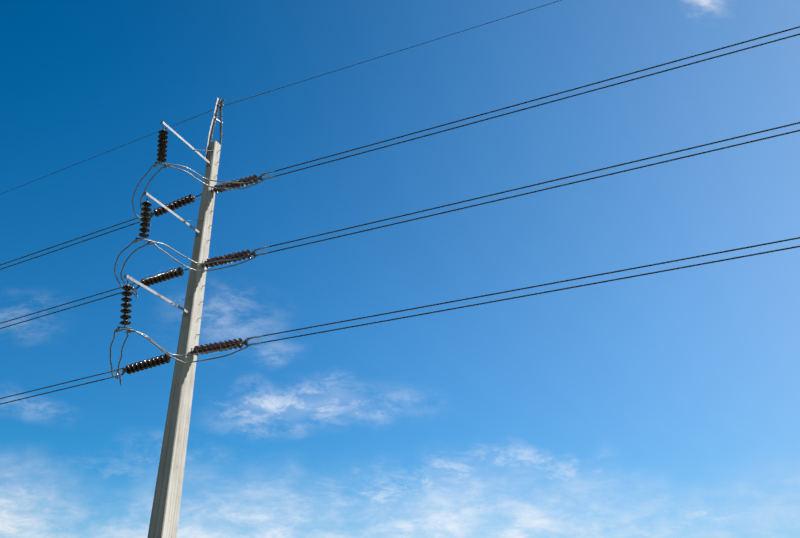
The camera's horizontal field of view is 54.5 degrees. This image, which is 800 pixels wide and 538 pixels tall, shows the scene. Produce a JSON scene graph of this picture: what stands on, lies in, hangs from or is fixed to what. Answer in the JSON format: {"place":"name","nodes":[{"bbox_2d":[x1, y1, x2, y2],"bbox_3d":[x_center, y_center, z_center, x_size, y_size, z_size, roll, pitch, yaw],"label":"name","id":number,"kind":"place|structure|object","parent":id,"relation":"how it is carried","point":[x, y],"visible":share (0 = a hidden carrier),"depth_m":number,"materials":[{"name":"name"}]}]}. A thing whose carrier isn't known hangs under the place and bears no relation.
{"place":"outdoors","nodes":[
{"label":"outdoors","id":0,"kind":"place"},
{"bbox_2d":[0,0,799,537],"label":"sky","id":1,"kind":"structure","parent":0,"point":[666,404],"materials":[{"name":"blue"}]},
{"label":"ground","id":2,"kind":"structure","parent":0,"visible":0},
{"bbox_2d":[147,141,220,537],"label":"concrete pole","id":3,"kind":"object","parent":2,"relation":"on","point":[164,518],"visible":0.94,"depth_m":18.50,"materials":[{"name":"grey concrete"}]},
{"bbox_2d":[110,354,174,377],"bbox_3d":[-6.430,2.478,19.563,2.317,0.470,0.253,-13,-30,24],"label":"tension string","id":4,"kind":"object","parent":3,"relation":"attached to","point":[146,364],"visible":1,"depth_m":19.53,"materials":[{"name":"brown ceramic"}]},
{"bbox_2d":[110,163,259,385],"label":"jumpers","id":5,"kind":"object","parent":4,"relation":"attached to","point":[149,338],"visible":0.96,"depth_m":19.36,"materials":[{"name":"metal"}]},
{"bbox_2d":[124,274,191,316],"bbox_3d":[-5.690,0.556,18.757,0.170,0.565,2.633,-12,-30,21],"label":"cross arm","id":6,"kind":"object","parent":3,"relation":"attached to","point":[186,312],"visible":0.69,"depth_m":18.58},
{"bbox_2d":[114,280,132,332],"bbox_3d":[-6.135,0.830,17.446,0.390,1.252,0.277,21,-34,-34],"label":"jumper string","id":7,"kind":"object","parent":6,"relation":"hanging from","point":[126,299],"visible":1,"depth_m":17.38,"materials":[{"name":"brown ceramic"}]},
{"bbox_2d":[129,267,188,292],"bbox_3d":[-6.410,0.300,20.682,2.319,0.437,0.254,-13,-30,24],"label":"tension string","id":8,"kind":"object","parent":3,"relation":"attached to","point":[162,276],"visible":0.92,"depth_m":20.62,"materials":[{"name":"brown ceramic"}]},
{"bbox_2d":[140,194,201,221],"bbox_3d":[-6.388,-1.690,21.701,2.314,0.509,0.254,-13,-30,24],"label":"tension string","id":9,"kind":"object","parent":3,"relation":"attached to","point":[161,210],"visible":0.85,"depth_m":21.63,"materials":[{"name":"brown ceramic"}]},
{"bbox_2d":[143,192,202,236],"bbox_3d":[-5.666,-1.471,19.866,0.170,0.565,2.466,-12,-30,21],"label":"cross arm","id":10,"kind":"object","parent":3,"relation":"attached to","point":[198,232],"visible":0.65,"depth_m":19.75},
{"bbox_2d":[133,197,152,244],"bbox_3d":[-6.079,-1.166,18.636,0.410,1.232,0.289,20,-33,-33],"label":"jumper string","id":11,"kind":"object","parent":10,"relation":"hanging from","point":[145,219],"visible":1,"depth_m":18.57,"materials":[{"name":"brown ceramic"}]},
{"bbox_2d":[160,121,212,166],"bbox_3d":[-5.645,-3.438,20.939,0.170,0.565,2.310,-12,-30,21],"label":"cross arm","id":12,"kind":"object","parent":3,"relation":"attached to","point":[208,163],"visible":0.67,"depth_m":20.88},
{"bbox_2d":[152,126,168,168],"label":"jumper string","id":13,"kind":"object","parent":12,"relation":"hanging from","point":[162,145],"visible":1,"depth_m":19.71,"materials":[{"name":"brown ceramic"}]},
{"bbox_2d":[205,97,223,165],"bbox_3d":[-5.224,-3.977,22.218,0.225,2.360,0.450,-12,-30,21],"label":"peak bracket","id":14,"kind":"object","parent":3,"relation":"attached to","point":[219,101],"visible":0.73,"depth_m":22.26,"materials":[{"name":"grey metal"}]},
{"bbox_2d":[2,0,560,193],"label":"ground wire","id":15,"kind":"object","parent":14,"relation":"attached to","point":[289,85],"visible":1,"depth_m":21.90,"materials":[{"name":"metal"}]},
{"bbox_2d":[191,335,261,355],"bbox_3d":[-4.332,1.892,18.721,2.348,0.306,0.254,-12,-30,21],"label":"tension string","id":16,"kind":"object","parent":3,"relation":"attached to","point":[220,345],"visible":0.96,"depth_m":18.67,"materials":[{"name":"brown ceramic"}]},
{"bbox_2d":[202,246,268,267],"bbox_3d":[-4.332,-0.256,19.835,2.304,0.305,0.253,-12,-30,21],"label":"tension string","id":17,"kind":"object","parent":3,"relation":"attached to","point":[238,254],"visible":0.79,"depth_m":19.79,"materials":[{"name":"brown ceramic"}]},
{"bbox_2d":[211,171,274,193],"bbox_3d":[-4.332,-2.289,20.888,2.261,0.304,0.254,-12,-30,21],"label":"tension string","id":18,"kind":"object","parent":3,"relation":"attached to","point":[231,185],"visible":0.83,"depth_m":20.87,"materials":[{"name":"brown ceramic"}]},
{"bbox_2d":[0,26,799,404],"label":"phase conductors","id":19,"kind":"object","parent":18,"relation":"attached to","point":[472,206],"visible":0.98,"depth_m":17.15,"materials":[{"name":"metal"}]}
]}

